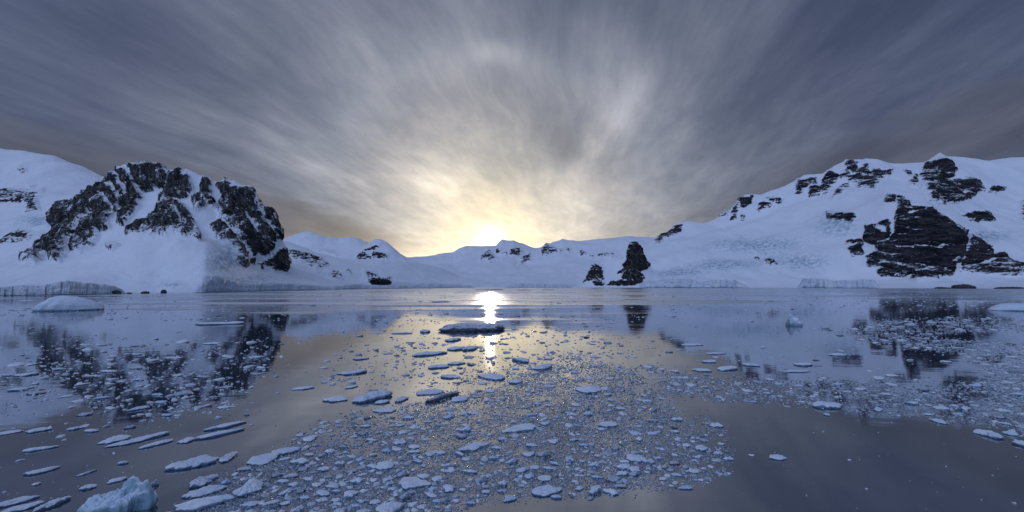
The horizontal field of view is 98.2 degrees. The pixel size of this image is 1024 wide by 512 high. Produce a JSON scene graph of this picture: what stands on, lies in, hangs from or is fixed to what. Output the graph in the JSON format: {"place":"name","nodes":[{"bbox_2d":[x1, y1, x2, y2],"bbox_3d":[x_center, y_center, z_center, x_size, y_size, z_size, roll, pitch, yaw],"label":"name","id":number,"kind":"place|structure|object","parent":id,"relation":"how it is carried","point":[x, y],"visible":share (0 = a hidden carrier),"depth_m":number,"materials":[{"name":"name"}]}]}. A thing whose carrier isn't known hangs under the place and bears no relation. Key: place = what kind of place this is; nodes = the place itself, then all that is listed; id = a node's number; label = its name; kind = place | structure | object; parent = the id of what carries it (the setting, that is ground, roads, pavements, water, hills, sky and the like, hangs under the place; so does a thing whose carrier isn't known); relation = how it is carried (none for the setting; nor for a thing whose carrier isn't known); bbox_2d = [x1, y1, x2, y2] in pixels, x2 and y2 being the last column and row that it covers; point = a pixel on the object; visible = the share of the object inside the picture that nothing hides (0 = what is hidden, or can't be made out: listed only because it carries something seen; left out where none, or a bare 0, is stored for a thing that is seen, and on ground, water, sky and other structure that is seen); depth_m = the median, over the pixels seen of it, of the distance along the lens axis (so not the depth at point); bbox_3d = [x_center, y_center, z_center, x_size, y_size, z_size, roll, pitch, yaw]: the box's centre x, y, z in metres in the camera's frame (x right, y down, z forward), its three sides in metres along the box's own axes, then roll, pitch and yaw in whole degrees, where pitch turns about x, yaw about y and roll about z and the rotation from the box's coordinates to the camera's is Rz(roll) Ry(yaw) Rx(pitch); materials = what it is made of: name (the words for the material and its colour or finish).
{"place":"outdoors","nodes":[
{"label":"outdoors","id":0,"kind":"place"},
{"bbox_2d":[0,148,102,247],"bbox_3d":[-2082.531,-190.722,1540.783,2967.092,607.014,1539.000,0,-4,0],"label":"mountain","id":1,"kind":"structure","parent":0,"point":[34,187],"depth_m":1411.47,"materials":[{"name":"snow"}]},
{"bbox_2d":[0,280,125,295],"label":"glacier front","id":2,"kind":"object","parent":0,"point":[66,287],"visible":0.87,"depth_m":414.02,"materials":[{"name":"ice"}]},
{"bbox_2d":[0,161,342,293],"bbox_3d":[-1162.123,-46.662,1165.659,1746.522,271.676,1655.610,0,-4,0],"label":"mountain","id":3,"kind":"structure","parent":0,"point":[142,226],"depth_m":755.00,"materials":[{"name":"snow"}]},
{"bbox_2d":[193,275,332,292],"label":"glacier front","id":4,"kind":"object","parent":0,"point":[218,283],"visible":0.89,"depth_m":600.91,"materials":[{"name":"ice"}]},
{"bbox_2d":[283,232,368,258],"bbox_3d":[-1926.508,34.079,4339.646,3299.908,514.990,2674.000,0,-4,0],"label":"mountain","id":5,"kind":"structure","parent":0,"point":[346,247],"depth_m":3914.59,"materials":[{"name":"snow"}]},
{"bbox_2d":[350,239,422,263],"bbox_3d":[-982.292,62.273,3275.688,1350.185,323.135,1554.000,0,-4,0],"label":"mountain","id":6,"kind":"structure","parent":0,"point":[378,249],"depth_m":2848.92,"materials":[{"name":"snow"}]},
{"bbox_2d":[284,241,510,286],"bbox_3d":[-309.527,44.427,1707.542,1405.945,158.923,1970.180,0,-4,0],"label":"mountain","id":7,"kind":"structure","parent":0,"point":[345,271],"depth_m":1242.08,"materials":[{"name":"snow"}]},
{"bbox_2d":[0,287,1023,511],"bbox_3d":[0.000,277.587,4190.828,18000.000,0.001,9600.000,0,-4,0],"label":"water","id":8,"kind":"structure","parent":0,"point":[906,470],"depth_m":43.95,"materials":[{"name":"liquid"}]},
{"bbox_2d":[0,430,23,435],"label":"ice floe","id":9,"kind":"object","parent":8,"relation":"on","point":[8,432],"visible":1,"depth_m":29.80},
{"bbox_2d":[6,387,26,390],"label":"ice floe","id":10,"kind":"object","parent":8,"relation":"on","point":[17,389],"visible":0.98,"depth_m":41.75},
{"bbox_2d":[0,495,39,507],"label":"ice floe","id":11,"kind":"object","parent":8,"relation":"on","point":[14,501],"visible":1,"depth_m":20.30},
{"bbox_2d":[1,500,44,511],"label":"ice floe","id":12,"kind":"object","parent":8,"relation":"on","point":[22,507],"visible":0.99,"depth_m":19.75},
{"bbox_2d":[12,372,38,375],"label":"ice floe","id":13,"kind":"object","parent":8,"relation":"on","point":[27,374],"visible":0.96,"depth_m":48.73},
{"bbox_2d":[26,390,46,394],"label":"ice floe","id":14,"kind":"object","parent":8,"relation":"on","point":[37,392],"visible":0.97,"depth_m":40.53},
{"bbox_2d":[25,426,52,432],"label":"ice floe","id":15,"kind":"object","parent":8,"relation":"on","point":[34,430],"visible":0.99,"depth_m":30.25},
{"bbox_2d":[21,445,58,451],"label":"ice floe","id":16,"kind":"object","parent":8,"relation":"on","point":[36,448],"visible":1,"depth_m":26.83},
{"bbox_2d":[23,466,60,474],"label":"ice floe","id":17,"kind":"object","parent":8,"relation":"on","point":[39,471],"visible":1,"depth_m":23.59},
{"bbox_2d":[33,496,71,511],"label":"ice floe","id":18,"kind":"object","parent":8,"relation":"on","point":[53,503],"visible":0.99,"depth_m":20.01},
{"bbox_2d":[31,296,104,310],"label":"iceberg","id":19,"kind":"object","parent":8,"relation":"on","point":[65,303],"visible":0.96,"depth_m":168.76,"materials":[{"name":"ice"}]},
{"bbox_2d":[78,484,96,490],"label":"ice floe","id":20,"kind":"object","parent":8,"relation":"on","point":[87,487],"visible":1,"depth_m":21.71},
{"bbox_2d":[97,435,130,443],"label":"ice floe","id":21,"kind":"object","parent":8,"relation":"on","point":[117,438],"visible":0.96,"depth_m":28.34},
{"bbox_2d":[106,476,127,483],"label":"ice floe","id":22,"kind":"object","parent":8,"relation":"on","point":[115,480],"visible":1,"depth_m":22.53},
{"bbox_2d":[77,476,158,511],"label":"ice block","id":23,"kind":"object","parent":8,"relation":"on","point":[133,493],"depth_m":19.61,"materials":[{"name":"ice"}]},
{"bbox_2d":[104,431,169,447],"bbox_3d":[-23.903,11.782,28.451,0.749,0.299,3.350,-2,-4,34],"label":"ice floe","id":24,"kind":"object","parent":8,"relation":"on","point":[138,439],"visible":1,"depth_m":28.34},
{"bbox_2d":[126,405,149,411],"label":"ice floe","id":25,"kind":"object","parent":8,"relation":"on","point":[139,408],"visible":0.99,"depth_m":35.50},
{"bbox_2d":[138,438,173,448],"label":"ice floe","id":26,"kind":"object","parent":8,"relation":"on","point":[160,442],"visible":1,"depth_m":27.66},
{"bbox_2d":[174,390,192,396],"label":"ice floe","id":27,"kind":"object","parent":8,"relation":"on","point":[183,393],"visible":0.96,"depth_m":39.90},
{"bbox_2d":[177,437,194,443],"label":"ice floe","id":28,"kind":"object","parent":8,"relation":"on","point":[187,439],"visible":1,"depth_m":28.21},
{"bbox_2d":[164,454,220,470],"bbox_3d":[-17.741,11.508,24.700,1.339,0.447,2.576,-3,-5,43],"label":"ice floe","id":29,"kind":"object","parent":8,"relation":"on","point":[199,461],"visible":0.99,"depth_m":24.43,"materials":[{"name":"ice"}]},
{"bbox_2d":[188,474,218,488],"bbox_3d":[-15.510,11.341,22.390,0.790,0.455,1.449,-3,-5,36],"label":"ice floe","id":30,"kind":"object","parent":8,"relation":"on","point":[200,481],"visible":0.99,"depth_m":22.20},
{"bbox_2d":[174,494,234,511],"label":"ice floe","id":31,"kind":"object","parent":8,"relation":"on","point":[197,504],"visible":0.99,"depth_m":19.91,"materials":[{"name":"ice"}]},
{"bbox_2d":[181,485,227,498],"bbox_3d":[-14.746,11.319,21.332,0.750,0.333,1.860,-3,-5,43],"label":"ice floe","id":32,"kind":"object","parent":8,"relation":"on","point":[206,490],"visible":0.99,"depth_m":21.20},
{"bbox_2d":[195,428,244,439],"bbox_3d":[-19.510,11.872,29.651,0.722,0.288,2.898,-3,-5,37],"label":"ice floe","id":33,"kind":"object","parent":8,"relation":"on","point":[214,434],"visible":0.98,"depth_m":29.35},
{"bbox_2d":[196,321,243,324],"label":"ice floe","id":34,"kind":"object","parent":8,"relation":"on","point":[224,323],"visible":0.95,"depth_m":110.54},
{"bbox_2d":[203,421,246,430],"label":"ice floe","id":35,"kind":"object","parent":8,"relation":"on","point":[225,425],"visible":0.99,"depth_m":31.02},
{"bbox_2d":[219,451,238,462],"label":"ice floe","id":36,"kind":"object","parent":8,"relation":"on","point":[227,457],"visible":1,"depth_m":25.42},
{"bbox_2d":[236,466,252,470],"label":"ice floe","id":37,"kind":"object","parent":8,"relation":"on","point":[245,468],"visible":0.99,"depth_m":23.91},
{"bbox_2d":[232,478,263,496],"bbox_3d":[-12.705,11.212,21.430,0.947,0.668,1.328,-1,-4,19],"label":"ice floe","id":38,"kind":"object","parent":8,"relation":"on","point":[252,485],"visible":0.99,"depth_m":21.35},
{"bbox_2d":[241,501,259,506],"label":"ice floe","id":39,"kind":"object","parent":8,"relation":"on","point":[251,503],"visible":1,"depth_m":20.04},
{"bbox_2d":[246,452,279,464],"bbox_3d":[-14.213,11.577,25.294,1.466,0.402,1.636,0,-4,0],"label":"ice floe","id":40,"kind":"object","parent":8,"relation":"on","point":[264,459],"visible":0.98,"depth_m":25.01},
{"bbox_2d":[278,488,292,495],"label":"ice floe","id":41,"kind":"object","parent":8,"relation":"on","point":[288,491],"visible":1,"depth_m":21.18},
{"bbox_2d":[271,447,301,454],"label":"ice floe","id":42,"kind":"object","parent":8,"relation":"on","point":[286,450],"visible":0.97,"depth_m":26.35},
{"bbox_2d":[283,473,298,478],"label":"ice floe","id":43,"kind":"object","parent":8,"relation":"on","point":[290,475],"visible":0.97,"depth_m":23.01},
{"bbox_2d":[289,458,308,464],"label":"ice floe","id":44,"kind":"object","parent":8,"relation":"on","point":[301,461],"visible":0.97,"depth_m":24.74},
{"bbox_2d":[292,386,313,389],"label":"ice floe","id":45,"kind":"object","parent":8,"relation":"on","point":[303,388],"visible":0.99,"depth_m":42.42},
{"bbox_2d":[302,435,317,441],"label":"ice floe","id":46,"kind":"object","parent":8,"relation":"on","point":[309,438],"visible":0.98,"depth_m":28.55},
{"bbox_2d":[315,490,329,496],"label":"ice floe","id":47,"kind":"object","parent":8,"relation":"on","point":[321,493],"visible":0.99,"depth_m":21.10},
{"bbox_2d":[322,396,347,401],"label":"ice floe","id":48,"kind":"object","parent":8,"relation":"on","point":[335,398],"visible":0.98,"depth_m":38.13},
{"bbox_2d":[343,490,357,498],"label":"ice floe","id":49,"kind":"object","parent":8,"relation":"on","point":[349,494],"visible":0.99,"depth_m":20.92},
{"bbox_2d":[336,369,366,374],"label":"ice floe","id":50,"kind":"object","parent":8,"relation":"on","point":[356,371],"visible":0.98,"depth_m":49.77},
{"bbox_2d":[350,477,362,483],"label":"ice floe","id":51,"kind":"object","parent":8,"relation":"on","point":[357,480],"visible":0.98,"depth_m":22.37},
{"bbox_2d":[352,389,392,402],"bbox_3d":[-12.252,12.275,38.949,1.688,0.898,3.847,-3,-5,41],"label":"ice floe","id":52,"kind":"object","parent":8,"relation":"on","point":[375,395],"visible":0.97,"depth_m":38.58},
{"bbox_2d":[372,408,395,412],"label":"ice floe","id":53,"kind":"object","parent":8,"relation":"on","point":[385,410],"visible":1,"depth_m":34.85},
{"bbox_2d":[376,461,394,469],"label":"ice floe","id":54,"kind":"object","parent":8,"relation":"on","point":[385,465],"visible":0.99,"depth_m":24.13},
{"bbox_2d":[375,501,403,511],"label":"ice floe","id":55,"kind":"object","parent":8,"relation":"on","point":[392,506],"visible":1,"depth_m":19.54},
{"bbox_2d":[393,438,406,444],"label":"ice floe","id":56,"kind":"object","parent":8,"relation":"on","point":[402,441],"visible":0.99,"depth_m":27.86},
{"bbox_2d":[395,396,408,402],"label":"ice floe","id":57,"kind":"object","parent":8,"relation":"on","point":[401,399],"visible":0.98,"depth_m":38.06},
{"bbox_2d":[396,470,408,477],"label":"ice floe","id":58,"kind":"object","parent":8,"relation":"on","point":[403,473],"visible":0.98,"depth_m":23.15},
{"bbox_2d":[332,284,474,289],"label":"glacier front","id":59,"kind":"object","parent":8,"relation":"on","point":[354,286],"visible":0.86,"depth_m":1070.37,"materials":[{"name":"ice"}]},
{"bbox_2d":[398,492,411,499],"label":"ice floe","id":60,"kind":"object","parent":8,"relation":"on","point":[405,495],"visible":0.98,"depth_m":20.69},
{"bbox_2d":[398,477,431,489],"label":"ice floe","id":61,"kind":"object","parent":8,"relation":"on","point":[407,483],"visible":0.97,"depth_m":22.00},
{"bbox_2d":[416,389,443,394],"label":"ice floe","id":62,"kind":"object","parent":8,"relation":"on","point":[429,391],"visible":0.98,"depth_m":40.65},
{"bbox_2d":[412,351,447,355],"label":"ice floe","id":63,"kind":"object","parent":8,"relation":"on","point":[426,353],"visible":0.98,"depth_m":62.86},
{"bbox_2d":[428,364,448,368],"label":"ice floe","id":64,"kind":"object","parent":8,"relation":"on","point":[438,366],"visible":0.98,"depth_m":53.20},
{"bbox_2d":[425,391,458,402],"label":"ice floe","id":65,"kind":"object","parent":8,"relation":"on","point":[441,396],"visible":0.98,"depth_m":38.78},
{"bbox_2d":[443,484,454,491],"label":"ice floe","id":66,"kind":"object","parent":8,"relation":"on","point":[448,488],"visible":0.99,"depth_m":21.54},
{"bbox_2d":[440,374,460,378],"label":"ice floe","id":67,"kind":"object","parent":8,"relation":"on","point":[449,376],"visible":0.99,"depth_m":47.52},
{"bbox_2d":[447,346,464,349],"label":"ice floe","id":68,"kind":"object","parent":8,"relation":"on","point":[456,348],"visible":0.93,"depth_m":67.95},
{"bbox_2d":[451,396,467,401],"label":"ice floe","id":69,"kind":"object","parent":8,"relation":"on","point":[459,398],"visible":0.96,"depth_m":38.22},
{"bbox_2d":[459,426,471,431],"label":"ice floe","id":70,"kind":"object","parent":8,"relation":"on","point":[466,429],"visible":0.98,"depth_m":30.21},
{"bbox_2d":[462,346,477,350],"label":"ice floe","id":71,"kind":"object","parent":8,"relation":"on","point":[469,348],"visible":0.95,"depth_m":67.83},
{"bbox_2d":[439,322,504,331],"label":"ice floe","id":72,"kind":"object","parent":8,"relation":"on","point":[468,327],"visible":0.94,"depth_m":95.17,"materials":[{"name":"ice"}]},
{"bbox_2d":[458,442,488,451],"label":"ice floe","id":73,"kind":"object","parent":8,"relation":"on","point":[474,446],"visible":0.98,"depth_m":26.94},
{"bbox_2d":[474,476,486,482],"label":"ice floe","id":74,"kind":"object","parent":8,"relation":"on","point":[481,479],"visible":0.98,"depth_m":22.41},
{"bbox_2d":[478,373,504,379],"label":"ice floe","id":75,"kind":"object","parent":8,"relation":"on","point":[492,376],"visible":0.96,"depth_m":47.20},
{"bbox_2d":[503,495,516,501],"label":"ice floe","id":76,"kind":"object","parent":8,"relation":"on","point":[509,498],"visible":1,"depth_m":20.54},
{"bbox_2d":[0,289,1023,511],"bbox_3d":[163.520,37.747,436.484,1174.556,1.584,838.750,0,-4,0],"label":"brash ice","id":77,"kind":"structure","parent":8,"relation":"on","point":[422,495],"depth_m":31.02,"materials":[{"name":"ice"}]},
{"bbox_2d":[0,290,1023,511],"bbox_3d":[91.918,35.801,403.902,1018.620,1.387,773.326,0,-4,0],"label":"floes","id":78,"kind":"object","parent":8,"relation":"on","point":[395,492],"visible":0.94,"depth_m":37.89,"materials":[{"name":"ice"}]},
{"bbox_2d":[509,379,522,383],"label":"ice floe","id":79,"kind":"object","parent":8,"relation":"on","point":[513,381],"visible":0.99,"depth_m":44.95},
{"bbox_2d":[502,423,535,432],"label":"ice floe","id":80,"kind":"object","parent":8,"relation":"on","point":[523,427],"visible":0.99,"depth_m":30.36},
{"bbox_2d":[512,357,528,362],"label":"ice floe","id":81,"kind":"object","parent":8,"relation":"on","point":[520,359],"visible":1,"depth_m":57.42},
{"bbox_2d":[504,283,575,287],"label":"glacier front","id":82,"kind":"object","parent":8,"relation":"on","point":[535,285],"visible":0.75,"depth_m":1424.59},
{"bbox_2d":[533,363,551,369],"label":"ice floe","id":83,"kind":"object","parent":8,"relation":"on","point":[546,366],"visible":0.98,"depth_m":52.36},
{"bbox_2d":[536,450,550,456],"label":"ice floe","id":84,"kind":"object","parent":8,"relation":"on","point":[544,453],"visible":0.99,"depth_m":25.83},
{"bbox_2d":[537,475,551,481],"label":"ice floe","id":85,"kind":"object","parent":8,"relation":"on","point":[545,478],"visible":0.97,"depth_m":22.65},
{"bbox_2d":[531,484,561,496],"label":"ice floe","id":86,"kind":"object","parent":8,"relation":"on","point":[545,490],"visible":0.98,"depth_m":21.25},
{"bbox_2d":[575,385,601,393],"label":"ice floe","id":87,"kind":"object","parent":8,"relation":"on","point":[589,389],"visible":0.98,"depth_m":41.41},
{"bbox_2d":[589,485,601,494],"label":"ice floe","id":88,"kind":"object","parent":8,"relation":"on","point":[595,489],"visible":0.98,"depth_m":21.34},
{"bbox_2d":[597,422,617,427],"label":"ice floe","id":89,"kind":"object","parent":8,"relation":"on","point":[607,424],"visible":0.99,"depth_m":31.27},
{"bbox_2d":[602,489,618,495],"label":"ice floe","id":90,"kind":"object","parent":8,"relation":"on","point":[613,492],"visible":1,"depth_m":21.20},
{"bbox_2d":[606,476,620,482],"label":"ice floe","id":91,"kind":"object","parent":8,"relation":"on","point":[611,479],"visible":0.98,"depth_m":22.55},
{"bbox_2d":[615,471,628,476],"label":"ice floe","id":92,"kind":"object","parent":8,"relation":"on","point":[622,473],"visible":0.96,"depth_m":23.20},
{"bbox_2d":[616,463,630,470],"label":"ice floe","id":93,"kind":"object","parent":8,"relation":"on","point":[624,466],"visible":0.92,"depth_m":24.01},
{"bbox_2d":[628,470,640,475],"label":"ice floe","id":94,"kind":"object","parent":8,"relation":"on","point":[635,473],"visible":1,"depth_m":23.27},
{"bbox_2d":[626,454,646,462],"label":"ice floe","id":95,"kind":"object","parent":8,"relation":"on","point":[638,458],"visible":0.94,"depth_m":25.14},
{"bbox_2d":[678,485,692,489],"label":"ice floe","id":96,"kind":"object","parent":8,"relation":"on","point":[685,487],"visible":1,"depth_m":21.71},
{"bbox_2d":[692,368,711,371],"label":"ice floe","id":97,"kind":"object","parent":8,"relation":"on","point":[702,369],"visible":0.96,"depth_m":51.11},
{"bbox_2d":[695,445,708,450],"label":"ice floe","id":98,"kind":"object","parent":8,"relation":"on","point":[700,447],"visible":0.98,"depth_m":26.77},
{"bbox_2d":[717,366,737,370],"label":"ice floe","id":99,"kind":"object","parent":8,"relation":"on","point":[725,368],"visible":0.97,"depth_m":51.84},
{"bbox_2d":[769,454,786,459],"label":"ice floe","id":100,"kind":"object","parent":8,"relation":"on","point":[777,457],"visible":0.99,"depth_m":25.45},
{"bbox_2d":[785,314,802,325],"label":"iceberg","id":101,"kind":"object","parent":8,"relation":"on","point":[791,320],"visible":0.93,"depth_m":107.95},
{"bbox_2d":[778,370,810,371],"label":"ice floe","id":102,"kind":"object","parent":8,"relation":"on","point":[794,371],"visible":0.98,"depth_m":50.82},
{"bbox_2d":[812,401,842,408],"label":"ice floe","id":103,"kind":"object","parent":8,"relation":"on","point":[826,405],"visible":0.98,"depth_m":35.95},
{"bbox_2d":[797,278,880,287],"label":"glacier front","id":104,"kind":"object","parent":8,"relation":"on","point":[823,283],"visible":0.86,"depth_m":1187.18,"materials":[{"name":"ice"}]},
{"bbox_2d":[929,418,946,423],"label":"ice floe","id":105,"kind":"object","parent":8,"relation":"on","point":[936,420],"visible":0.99,"depth_m":32.20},
{"bbox_2d":[951,284,975,288],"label":"shore rock","id":106,"kind":"object","parent":8,"relation":"in","point":[964,286],"visible":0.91,"depth_m":1058.86,"materials":[{"name":"stone"}]},
{"bbox_2d":[973,429,1004,438],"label":"ice floe","id":107,"kind":"object","parent":8,"relation":"on","point":[990,434],"visible":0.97,"depth_m":29.26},
{"bbox_2d":[987,303,1023,310],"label":"iceberg","id":108,"kind":"object","parent":8,"relation":"on","point":[1010,307],"visible":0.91,"depth_m":168.03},
{"bbox_2d":[993,287,1023,288],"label":"shore rock","id":109,"kind":"object","parent":8,"relation":"in","point":[1009,288],"visible":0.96,"depth_m":1008.36,"materials":[{"name":"stone"}]},
{"bbox_2d":[1002,429,1018,435],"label":"ice floe","id":110,"kind":"object","parent":8,"relation":"on","point":[1011,432],"visible":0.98,"depth_m":29.53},
{"bbox_2d":[1012,439,1023,446],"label":"ice floe","id":111,"kind":"object","parent":8,"relation":"on","point":[1018,442],"visible":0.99,"depth_m":27.67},
{"bbox_2d":[0,0,1023,256],"label":"sky","id":112,"kind":"structure","parent":0,"point":[418,127],"materials":[{"name":"grey"}]},
{"bbox_2d":[407,236,656,284],"bbox_3d":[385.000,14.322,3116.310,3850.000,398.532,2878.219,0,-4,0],"label":"mountain","id":113,"kind":"structure","parent":0,"point":[564,261],"depth_m":2972.53,"materials":[{"name":"snow"}]},
{"bbox_2d":[572,240,663,287],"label":"headland","id":114,"kind":"structure","parent":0,"point":[631,268],"depth_m":1425.31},
{"bbox_2d":[639,279,748,287],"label":"glacier front","id":115,"kind":"object","parent":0,"point":[690,283],"visible":0.84,"depth_m":1300.28,"materials":[{"name":"ice"}]},
{"bbox_2d":[580,153,1023,287],"bbox_3d":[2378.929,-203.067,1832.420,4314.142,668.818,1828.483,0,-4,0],"label":"mountain","id":116,"kind":"structure","parent":0,"point":[940,220],"depth_m":1615.96,"materials":[{"name":"snow"}]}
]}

